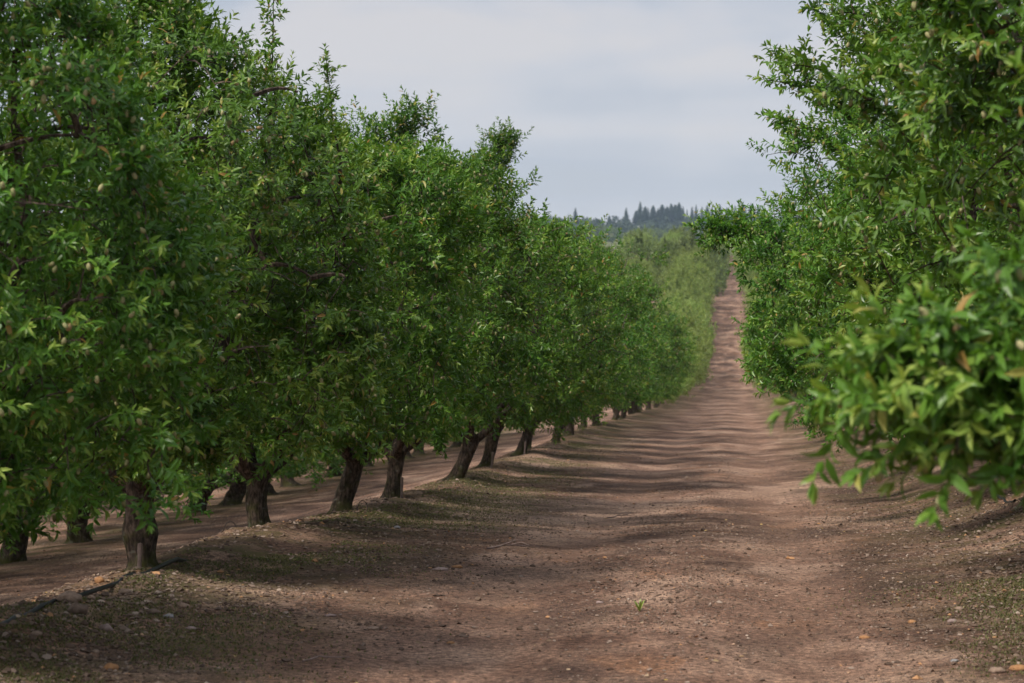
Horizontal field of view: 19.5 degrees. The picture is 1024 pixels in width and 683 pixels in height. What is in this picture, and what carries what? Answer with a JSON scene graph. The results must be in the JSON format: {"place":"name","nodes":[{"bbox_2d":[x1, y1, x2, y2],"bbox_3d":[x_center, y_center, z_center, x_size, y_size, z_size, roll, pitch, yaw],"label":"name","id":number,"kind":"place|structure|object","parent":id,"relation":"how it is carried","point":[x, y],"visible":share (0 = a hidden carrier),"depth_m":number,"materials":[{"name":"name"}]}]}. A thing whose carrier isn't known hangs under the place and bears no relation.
{"place":"outdoors","nodes":[
{"label":"outdoors","id":0,"kind":"place"},
{"bbox_2d":[0,0,1022,226],"label":"sky","id":1,"kind":"structure","parent":0,"point":[628,103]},
{"bbox_2d":[0,227,1023,682],"bbox_3d":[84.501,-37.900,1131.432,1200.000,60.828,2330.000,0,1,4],"label":"ground","id":2,"kind":"structure","parent":0,"point":[428,467],"depth_m":34.80,"materials":[{"name":"soil"}]},
{"bbox_2d":[0,338,100,554],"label":"almond tree","id":3,"kind":"object","parent":2,"relation":"on","point":[46,514],"visible":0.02,"depth_m":38.14,"materials":[{"name":"green plant"}]},
{"bbox_2d":[56,591,81,602],"bbox_3d":[-2.384,1.383,16.096,0.139,0.078,0.133,0,1,4],"label":"stone","id":4,"kind":"object","parent":2,"relation":"on","point":[71,596],"visible":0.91,"depth_m":16.06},
{"bbox_2d":[66,602,88,614],"bbox_3d":[-2.303,1.420,15.836,0.110,0.080,0.130,0,1,4],"label":"stone","id":5,"kind":"object","parent":2,"relation":"on","point":[75,608],"visible":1,"depth_m":15.80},
{"bbox_2d":[0,557,186,623],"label":"irrigation hose","id":6,"kind":"object","parent":2,"relation":"on","point":[105,586],"visible":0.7,"depth_m":17.16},
{"bbox_2d":[98,624,112,630],"bbox_3d":[-2.118,1.499,15.575,0.062,0.055,0.095,-1,1,-37],"label":"stone","id":7,"kind":"object","parent":2,"relation":"on","point":[108,627],"visible":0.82,"depth_m":15.55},
{"bbox_2d":[103,662,118,669],"bbox_3d":[-1.885,1.533,14.055,0.072,0.047,0.089,0,1,32],"label":"stone","id":8,"kind":"object","parent":2,"relation":"on","point":[110,665],"visible":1,"depth_m":14.03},
{"bbox_2d":[0,249,230,563],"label":"almond tree","id":9,"kind":"object","parent":2,"relation":"on","point":[21,545],"visible":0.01,"depth_m":42.54,"materials":[{"name":"green plant"}]},
{"bbox_2d":[0,0,266,557],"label":"almond tree","id":10,"kind":"object","parent":2,"relation":"on","point":[165,281],"visible":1,"depth_m":13.88,"materials":[{"name":"green plant"}]},
{"bbox_2d":[137,543,142,566],"bbox_3d":[-2.382,1.405,19.102,0.042,0.237,0.031,0,1,4],"label":"stake","id":11,"kind":"object","parent":2,"relation":"on","point":[139,552],"visible":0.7,"depth_m":19.09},
{"bbox_2d":[42,331,253,543],"bbox_3d":[-7.034,1.036,47.389,6.568,5.019,6.860,1,1,35],"label":"almond tree","id":12,"kind":"object","parent":2,"relation":"on","point":[83,535],"visible":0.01,"depth_m":47.55,"materials":[{"name":"green plant"}]},
{"bbox_2d":[113,436,271,501],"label":"almond tree","id":13,"kind":"object","parent":2,"relation":"on","point":[199,467],"depth_m":53.24,"materials":[{"name":"green plant"}]},
{"bbox_2d":[0,0,417,569],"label":"almond tree","id":14,"kind":"object","parent":2,"relation":"on","point":[183,32],"visible":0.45,"depth_m":19.02,"materials":[{"name":"green plant"}]},
{"bbox_2d":[161,438,338,513],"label":"almond tree","id":15,"kind":"object","parent":2,"relation":"on","point":[213,484],"visible":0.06,"depth_m":57.88,"materials":[{"name":"green plant"}]},
{"bbox_2d":[1,0,503,527],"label":"almond tree","id":16,"kind":"object","parent":2,"relation":"on","point":[433,200],"visible":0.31,"depth_m":23.71,"materials":[{"name":"green plant"}]},
{"bbox_2d":[196,435,371,505],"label":"almond tree","id":17,"kind":"object","parent":2,"relation":"on","point":[235,493],"visible":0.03,"depth_m":62.78,"materials":[{"name":"green plant"}]},
{"bbox_2d":[256,443,344,495],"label":"almond tree","id":18,"kind":"object","parent":2,"relation":"on","point":[271,491],"depth_m":67.74,"materials":[{"name":"green plant"}]},
{"bbox_2d":[258,444,389,486],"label":"almond tree","id":19,"kind":"object","parent":2,"relation":"on","point":[288,482],"visible":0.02,"depth_m":72.70,"materials":[{"name":"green plant"}]},
{"bbox_2d":[323,436,431,477],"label":"almond tree","id":20,"kind":"object","parent":2,"relation":"on","point":[334,474],"depth_m":77.75,"materials":[{"name":"green plant"}]},
{"bbox_2d":[219,43,583,512],"bbox_3d":[-1.573,-0.506,29.103,4.523,4.809,4.983,0,1,4],"label":"almond tree","id":21,"kind":"object","parent":2,"relation":"on","point":[510,287],"visible":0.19,"depth_m":28.71,"materials":[{"name":"green plant"}]},
{"bbox_2d":[386,431,459,459],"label":"almond tree","id":22,"kind":"object","parent":2,"relation":"on","point":[429,443],"depth_m":92.76,"materials":[{"name":"green plant"}]},
{"bbox_2d":[256,85,621,497],"bbox_3d":[-1.304,-0.426,33.684,5.073,4.911,4.732,0,1,4],"label":"almond tree","id":23,"kind":"object","parent":2,"relation":"on","point":[530,360],"visible":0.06,"depth_m":33.53,"materials":[{"name":"green plant"}]},
{"bbox_2d":[412,429,474,455],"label":"almond tree","id":24,"kind":"object","parent":2,"relation":"on","point":[416,452],"depth_m":102.10,"materials":[{"name":"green plant"}]},
{"bbox_2d":[405,426,482,458],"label":"almond tree","id":25,"kind":"object","parent":2,"relation":"on","point":[408,455],"visible":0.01,"depth_m":97.04,"materials":[{"name":"green plant"}]},
{"bbox_2d":[449,421,517,447],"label":"almond tree","id":26,"kind":"object","parent":2,"relation":"on","point":[455,444],"depth_m":111.60,"materials":[{"name":"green plant"}]},
{"bbox_2d":[375,212,631,467],"bbox_3d":[-0.435,-0.037,44.993,4.476,4.485,4.659,0,1,4],"label":"almond tree","id":27,"kind":"object","parent":2,"relation":"on","point":[491,444],"depth_m":44.87,"materials":[{"name":"green plant"}]},
{"bbox_2d":[376,116,636,481],"bbox_3d":[-0.691,-0.412,39.941,4.734,5.216,4.491,0,1,4],"label":"almond tree","id":28,"kind":"object","parent":2,"relation":"on","point":[564,356],"visible":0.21,"depth_m":39.54,"materials":[{"name":"green plant"}]},
{"bbox_2d":[9,419,1023,682],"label":"fallen leaves","id":29,"kind":"object","parent":2,"relation":"on","point":[505,555],"visible":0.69,"depth_m":21.08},
{"bbox_2d":[432,214,671,455],"bbox_3d":[0.395,0.021,51.893,4.748,4.493,4.830,0,1,4],"label":"almond tree","id":30,"kind":"object","parent":2,"relation":"on","point":[630,300],"visible":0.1,"depth_m":51.76,"materials":[{"name":"green plant"}]},
{"bbox_2d":[515,200,676,448],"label":"almond tree","id":31,"kind":"object","parent":2,"relation":"on","point":[647,329],"visible":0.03,"depth_m":56.58,"materials":[{"name":"green plant"}]},
{"bbox_2d":[591,223,609,237],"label":"shade tree","id":32,"kind":"object","parent":2,"relation":"on","point":[597,231],"visible":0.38,"depth_m":1498.93,"materials":[{"name":"green plant"}]},
{"bbox_2d":[551,303,663,442],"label":"almond tree","id":33,"kind":"object","parent":2,"relation":"on","point":[643,378],"visible":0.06,"depth_m":61.96,"materials":[{"name":"green plant"}]},
{"bbox_2d":[601,226,622,243],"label":"shade tree","id":34,"kind":"object","parent":2,"relation":"on","point":[611,239],"visible":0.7,"depth_m":1448.06,"materials":[{"name":"green plant"}]},
{"bbox_2d":[562,276,669,436],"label":"almond tree","id":35,"kind":"object","parent":2,"relation":"on","point":[570,427],"visible":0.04,"depth_m":66.73,"materials":[{"name":"green plant"}]},
{"bbox_2d":[578,302,659,428],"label":"almond tree","id":36,"kind":"object","parent":2,"relation":"on","point":[649,386],"visible":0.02,"depth_m":76.51,"materials":[{"name":"green plant"}]},
{"bbox_2d":[562,270,676,436],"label":"almond tree","id":37,"kind":"object","parent":2,"relation":"on","point":[658,365],"visible":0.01,"depth_m":71.70,"materials":[{"name":"green plant"}]},
{"bbox_2d":[613,233,648,248],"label":"almond tree","id":38,"kind":"object","parent":2,"relation":"on","point":[630,238],"visible":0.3,"depth_m":490.51,"materials":[{"name":"green plant"}]},
{"bbox_2d":[631,210,639,224],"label":"conifer tree","id":39,"kind":"object","parent":2,"relation":"on","point":[635,218],"visible":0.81,"depth_m":2017.04,"materials":[{"name":"green plant"}]},
{"bbox_2d":[600,307,672,423],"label":"almond tree","id":40,"kind":"object","parent":2,"relation":"on","point":[667,357],"visible":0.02,"depth_m":85.93,"materials":[{"name":"green plant"}]},
{"bbox_2d":[621,256,654,287],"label":"almond tree","id":41,"kind":"object","parent":2,"relation":"on","point":[638,262],"visible":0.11,"depth_m":300.36,"materials":[{"name":"green plant"}]},
{"bbox_2d":[623,230,652,253],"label":"almond tree","id":42,"kind":"object","parent":2,"relation":"on","point":[631,233],"visible":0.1,"depth_m":508.45,"materials":[{"name":"green plant"}]},
{"bbox_2d":[615,230,663,285],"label":"shade tree","id":43,"kind":"object","parent":2,"relation":"on","point":[637,242],"visible":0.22,"depth_m":344.12,"materials":[{"name":"green plant"}]},
{"bbox_2d":[625,259,657,284],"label":"almond tree","id":44,"kind":"object","parent":2,"relation":"on","point":[644,270],"visible":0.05,"depth_m":310.70,"materials":[{"name":"green plant"}]},
{"bbox_2d":[625,255,660,297],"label":"almond tree","id":45,"kind":"object","parent":2,"relation":"on","point":[631,259],"visible":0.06,"depth_m":330.14,"materials":[{"name":"green plant"}]},
{"bbox_2d":[628,224,659,247],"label":"almond tree","id":46,"kind":"object","parent":2,"relation":"on","point":[644,230],"visible":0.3,"depth_m":562.47,"materials":[{"name":"green plant"}]},
{"bbox_2d":[592,273,697,425],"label":"almond tree","id":47,"kind":"object","parent":2,"relation":"on","point":[666,328],"visible":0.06,"depth_m":81.25,"materials":[{"name":"green plant"}]},
{"bbox_2d":[639,207,650,222],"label":"conifer tree","id":48,"kind":"object","parent":2,"relation":"on","point":[645,217],"visible":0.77,"depth_m":1929.45,"materials":[{"name":"green plant"}]},
{"bbox_2d":[612,315,685,417],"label":"almond tree","id":49,"kind":"object","parent":2,"relation":"on","point":[664,370],"depth_m":100.73,"materials":[{"name":"green plant"}]},
{"bbox_2d":[642,225,663,240],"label":"shade tree","id":50,"kind":"object","parent":2,"relation":"on","point":[659,233],"visible":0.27,"depth_m":1396.21,"materials":[{"name":"green plant"}]},
{"bbox_2d":[649,205,657,224],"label":"conifer tree","id":51,"kind":"object","parent":2,"relation":"on","point":[653,213],"visible":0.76,"depth_m":1954.02,"materials":[{"name":"green plant"}]},
{"bbox_2d":[628,354,683,414],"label":"almond tree","id":52,"kind":"object","parent":2,"relation":"on","point":[630,410],"visible":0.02,"depth_m":110.78,"materials":[{"name":"green plant"}]},
{"bbox_2d":[611,308,702,419],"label":"almond tree","id":53,"kind":"object","parent":2,"relation":"on","point":[617,412],"visible":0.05,"depth_m":91.08,"materials":[{"name":"green plant"}]},
{"bbox_2d":[621,326,693,415],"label":"almond tree","id":54,"kind":"object","parent":2,"relation":"on","point":[673,379],"visible":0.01,"depth_m":105.79,"materials":[{"name":"green plant"}]},
{"bbox_2d":[618,329,699,419],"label":"almond tree","id":55,"kind":"object","parent":2,"relation":"on","point":[671,381],"visible":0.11,"depth_m":95.60,"materials":[{"name":"green plant"}]},
{"bbox_2d":[631,308,698,412],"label":"almond tree","id":56,"kind":"object","parent":2,"relation":"on","point":[633,406],"visible":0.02,"depth_m":115.89,"materials":[{"name":"green plant"}]},
{"bbox_2d":[647,236,684,295],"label":"shade tree","id":57,"kind":"object","parent":2,"relation":"on","point":[667,246],"visible":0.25,"depth_m":371.09,"materials":[{"name":"green plant"}]},
{"bbox_2d":[662,206,672,222],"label":"conifer tree","id":58,"kind":"object","parent":2,"relation":"on","point":[667,213],"visible":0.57,"depth_m":1996.37,"materials":[{"name":"green plant"}]},
{"bbox_2d":[512,215,823,238],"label":"distant woods","id":59,"kind":"object","parent":2,"relation":"on","point":[663,224],"visible":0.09,"depth_m":1827.53,"materials":[{"name":"green plant"}]},
{"bbox_2d":[644,367,695,409],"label":"almond tree","id":60,"kind":"object","parent":2,"relation":"on","point":[685,384],"visible":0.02,"depth_m":135.02,"materials":[{"name":"green plant"}]},
{"bbox_2d":[645,344,698,409],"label":"almond tree","id":61,"kind":"object","parent":2,"relation":"on","point":[648,407],"visible":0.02,"depth_m":130.61,"materials":[{"name":"green plant"}]},
{"bbox_2d":[670,204,676,223],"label":"conifer tree","id":62,"kind":"object","parent":2,"relation":"on","point":[673,214],"visible":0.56,"depth_m":2001.85,"materials":[{"name":"grey plant"}]},
{"bbox_2d":[662,228,689,240],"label":"almond tree","id":63,"kind":"object","parent":2,"relation":"on","point":[686,234],"visible":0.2,"depth_m":525.39,"materials":[{"name":"green plant"}]},
{"bbox_2d":[673,202,683,223],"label":"conifer tree","id":64,"kind":"object","parent":2,"relation":"on","point":[678,216],"visible":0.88,"depth_m":1980.72,"materials":[{"name":"grey plant"}]},
{"bbox_2d":[668,225,690,235],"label":"almond tree","id":65,"kind":"object","parent":2,"relation":"on","point":[682,227],"visible":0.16,"depth_m":549.18,"materials":[{"name":"green plant"}]},
{"bbox_2d":[658,337,703,405],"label":"almond tree","id":66,"kind":"object","parent":2,"relation":"on","point":[693,384],"visible":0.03,"depth_m":144.93,"materials":[{"name":"green plant"}]},
{"bbox_2d":[653,327,709,407],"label":"almond tree","id":67,"kind":"object","parent":2,"relation":"on","point":[674,397],"visible":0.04,"depth_m":139.94,"materials":[{"name":"green plant"}]},
{"bbox_2d":[652,323,712,405],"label":"almond tree","id":68,"kind":"object","parent":2,"relation":"on","point":[702,328],"visible":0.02,"depth_m":149.89,"materials":[{"name":"green plant"}]},
{"bbox_2d":[657,287,710,312],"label":"almond tree","id":69,"kind":"object","parent":2,"relation":"on","point":[686,296],"visible":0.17,"depth_m":264.30,"materials":[{"name":"green plant"}]},
{"bbox_2d":[657,267,712,321],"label":"almond tree","id":70,"kind":"object","parent":2,"relation":"on","point":[696,282],"visible":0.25,"depth_m":274.43,"materials":[{"name":"green plant"}]},
{"bbox_2d":[652,290,717,351],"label":"almond tree","id":71,"kind":"object","parent":2,"relation":"on","point":[676,303],"visible":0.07,"depth_m":230.21,"materials":[{"name":"green plant"}]},
{"bbox_2d":[659,274,711,314],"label":"almond tree","id":72,"kind":"object","parent":2,"relation":"on","point":[677,283],"visible":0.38,"depth_m":269.57,"materials":[{"name":"green plant"}]},
{"bbox_2d":[658,257,715,313],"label":"almond tree","id":73,"kind":"object","parent":2,"relation":"on","point":[690,267],"visible":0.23,"depth_m":284.38,"materials":[{"name":"green plant"}]},
{"bbox_2d":[660,250,713,287],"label":"almond tree","id":74,"kind":"object","parent":2,"relation":"on","point":[695,258],"visible":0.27,"depth_m":309.02,"materials":[{"name":"green plant"}]},
{"bbox_2d":[663,289,711,325],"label":"almond tree","id":75,"kind":"object","parent":2,"relation":"on","point":[682,298],"visible":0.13,"depth_m":254.87,"materials":[{"name":"green plant"}]},
{"bbox_2d":[667,324,708,399],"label":"almond tree","id":76,"kind":"object","parent":2,"relation":"on","point":[697,349],"visible":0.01,"depth_m":170.29,"materials":[{"name":"green plant"}]},
{"bbox_2d":[662,301,714,377],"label":"almond tree","id":77,"kind":"object","parent":2,"relation":"on","point":[689,310],"visible":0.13,"depth_m":204.55,"materials":[{"name":"green plant"}]},
{"bbox_2d":[665,305,715,391],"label":"almond tree","id":78,"kind":"object","parent":2,"relation":"on","point":[692,321],"visible":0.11,"depth_m":174.65,"materials":[{"name":"green plant"}]},
{"bbox_2d":[665,264,716,322],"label":"almond tree","id":79,"kind":"object","parent":2,"relation":"on","point":[681,273],"visible":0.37,"depth_m":279.40,"materials":[{"name":"green plant"}]},
{"bbox_2d":[666,244,716,280],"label":"almond tree","id":80,"kind":"object","parent":2,"relation":"on","point":[682,249],"visible":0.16,"depth_m":329.28,"materials":[{"name":"green plant"}]},
{"bbox_2d":[669,305,713,380],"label":"almond tree","id":81,"kind":"object","parent":2,"relation":"on","point":[700,321],"visible":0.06,"depth_m":195.00,"materials":[{"name":"green plant"}]},
{"bbox_2d":[667,249,715,280],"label":"almond tree","id":82,"kind":"object","parent":2,"relation":"on","point":[687,253],"visible":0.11,"depth_m":323.98,"materials":[{"name":"green plant"}]},
{"bbox_2d":[676,325,707,382],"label":"almond tree","id":83,"kind":"object","parent":2,"relation":"on","point":[699,349],"visible":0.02,"depth_m":160.47,"materials":[{"name":"green plant"}]},
{"bbox_2d":[670,255,715,300],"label":"almond tree","id":84,"kind":"object","parent":2,"relation":"on","point":[700,264],"visible":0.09,"depth_m":304.45,"materials":[{"name":"green plant"}]},
{"bbox_2d":[671,228,717,289],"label":"shade tree","id":85,"kind":"object","parent":2,"relation":"on","point":[683,241],"visible":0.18,"depth_m":368.73,"materials":[{"name":"green plant"}]},
{"bbox_2d":[673,308,715,378],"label":"almond tree","id":86,"kind":"object","parent":2,"relation":"on","point":[704,349],"visible":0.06,"depth_m":185.31,"materials":[{"name":"green plant"}]},
{"bbox_2d":[685,240,731,295],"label":"shade tree","id":87,"kind":"object","parent":2,"relation":"on","point":[720,277],"visible":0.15,"depth_m":398.27,"materials":[{"name":"green plant"}]},
{"bbox_2d":[741,278,790,322],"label":"almond tree","id":88,"kind":"object","parent":2,"relation":"on","point":[759,297],"visible":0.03,"depth_m":256.40,"materials":[{"name":"green plant"}]},
{"bbox_2d":[743,252,791,305],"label":"almond tree","id":89,"kind":"object","parent":2,"relation":"on","point":[749,273],"visible":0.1,"depth_m":295.66,"materials":[{"name":"green plant"}]},
{"bbox_2d":[734,297,804,390],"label":"almond tree","id":90,"kind":"object","parent":2,"relation":"on","point":[754,345],"visible":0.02,"depth_m":78.35,"materials":[{"name":"green plant"}]},
{"bbox_2d":[755,271,828,394],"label":"almond tree","id":91,"kind":"object","parent":2,"relation":"on","point":[801,387],"depth_m":68.88,"materials":[{"name":"green plant"}]},
{"bbox_2d":[742,297,875,430],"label":"almond tree","id":92,"kind":"object","parent":2,"relation":"on","point":[776,387],"depth_m":63.44,"materials":[{"name":"green plant"}]},
{"bbox_2d":[769,192,875,336],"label":"almond tree","id":93,"kind":"object","parent":2,"relation":"on","point":[793,299],"depth_m":48.35,"materials":[{"name":"green plant"}]},
{"bbox_2d":[759,229,895,433],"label":"almond tree","id":94,"kind":"object","parent":2,"relation":"on","point":[804,322],"depth_m":53.95,"materials":[{"name":"green plant"}]},
{"bbox_2d":[682,93,1007,463],"bbox_3d":[5.175,-0.672,33.760,5.140,4.740,5.347,-1,1,-36],"label":"almond tree","id":95,"kind":"object","parent":2,"relation":"on","point":[714,225],"visible":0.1,"depth_m":33.88,"materials":[{"name":"green plant"}]},
{"bbox_2d":[754,183,984,381],"bbox_3d":[6.248,-0.456,43.909,5.444,4.610,5.376,0,1,12],"label":"almond tree","id":96,"kind":"object","parent":2,"relation":"on","point":[813,307],"depth_m":44.43,"materials":[{"name":"green plant"}]},
{"bbox_2d":[724,0,1023,445],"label":"almond tree","id":97,"kind":"object","parent":2,"relation":"on","point":[784,370],"visible":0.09,"depth_m":28.83,"materials":[{"name":"green plant"}]},
{"bbox_2d":[747,0,1023,452],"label":"almond tree","id":98,"kind":"object","parent":2,"relation":"on","point":[822,279],"visible":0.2,"depth_m":23.75,"materials":[{"name":"green plant"}]},
{"bbox_2d":[752,147,1023,406],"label":"almond tree","id":99,"kind":"object","parent":2,"relation":"on","point":[807,314],"visible":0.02,"depth_m":38.73,"materials":[{"name":"green plant"}]},
{"bbox_2d":[753,0,1023,464],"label":"almond tree","id":100,"kind":"object","parent":2,"relation":"on","point":[894,257],"visible":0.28,"depth_m":18.85,"materials":[{"name":"green plant"}]},
{"bbox_2d":[765,0,1023,532],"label":"almond tree","id":101,"kind":"object","parent":2,"relation":"on","point":[962,397],"visible":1,"depth_m":8.00,"materials":[{"name":"green plant"}]},
{"bbox_2d":[793,0,1023,339],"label":"almond tree","id":102,"kind":"object","parent":2,"relation":"on","point":[974,73],"visible":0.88,"depth_m":14.07,"materials":[{"name":"green plant"}]},
{"bbox_2d":[0,434,1023,682],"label":"gravel","id":103,"kind":"structure","parent":0,"point":[124,630],"depth_m":18.86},
{"bbox_2d":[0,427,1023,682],"bbox_3d":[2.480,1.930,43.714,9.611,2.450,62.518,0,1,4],"label":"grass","id":104,"kind":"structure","parent":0,"point":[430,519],"depth_m":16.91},
{"bbox_2d":[165,248,1023,682],"bbox_3d":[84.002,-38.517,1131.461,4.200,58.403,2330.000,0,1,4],"label":"dirt road","id":105,"kind":"structure","parent":0,"point":[727,404],"depth_m":18.95,"materials":[{"name":"soil"}]},
{"bbox_2d":[302,655,349,661],"bbox_3d":[-0.908,1.559,14.738,0.308,0.027,0.064,-1,1,-39],"label":"dry stick","id":106,"kind":"object","parent":105,"relation":"on","point":[309,659],"visible":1,"depth_m":14.71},
{"bbox_2d":[486,540,528,548],"bbox_3d":[0.076,1.585,23.186,0.268,0.078,0.737,0,1,24],"label":"dry stick","id":107,"kind":"object","parent":105,"relation":"on","point":[506,544],"visible":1,"depth_m":23.19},
{"bbox_2d":[989,667,1006,672],"bbox_3d":[2.292,1.556,14.090,0.085,0.043,0.063,0,1,4],"label":"stone","id":108,"kind":"object","parent":105,"relation":"on","point":[997,670],"visible":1,"depth_m":14.07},
{"bbox_2d":[1008,664,1023,670],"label":"stone","id":109,"kind":"object","parent":105,"relation":"on","point":[1018,667],"visible":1,"depth_m":14.11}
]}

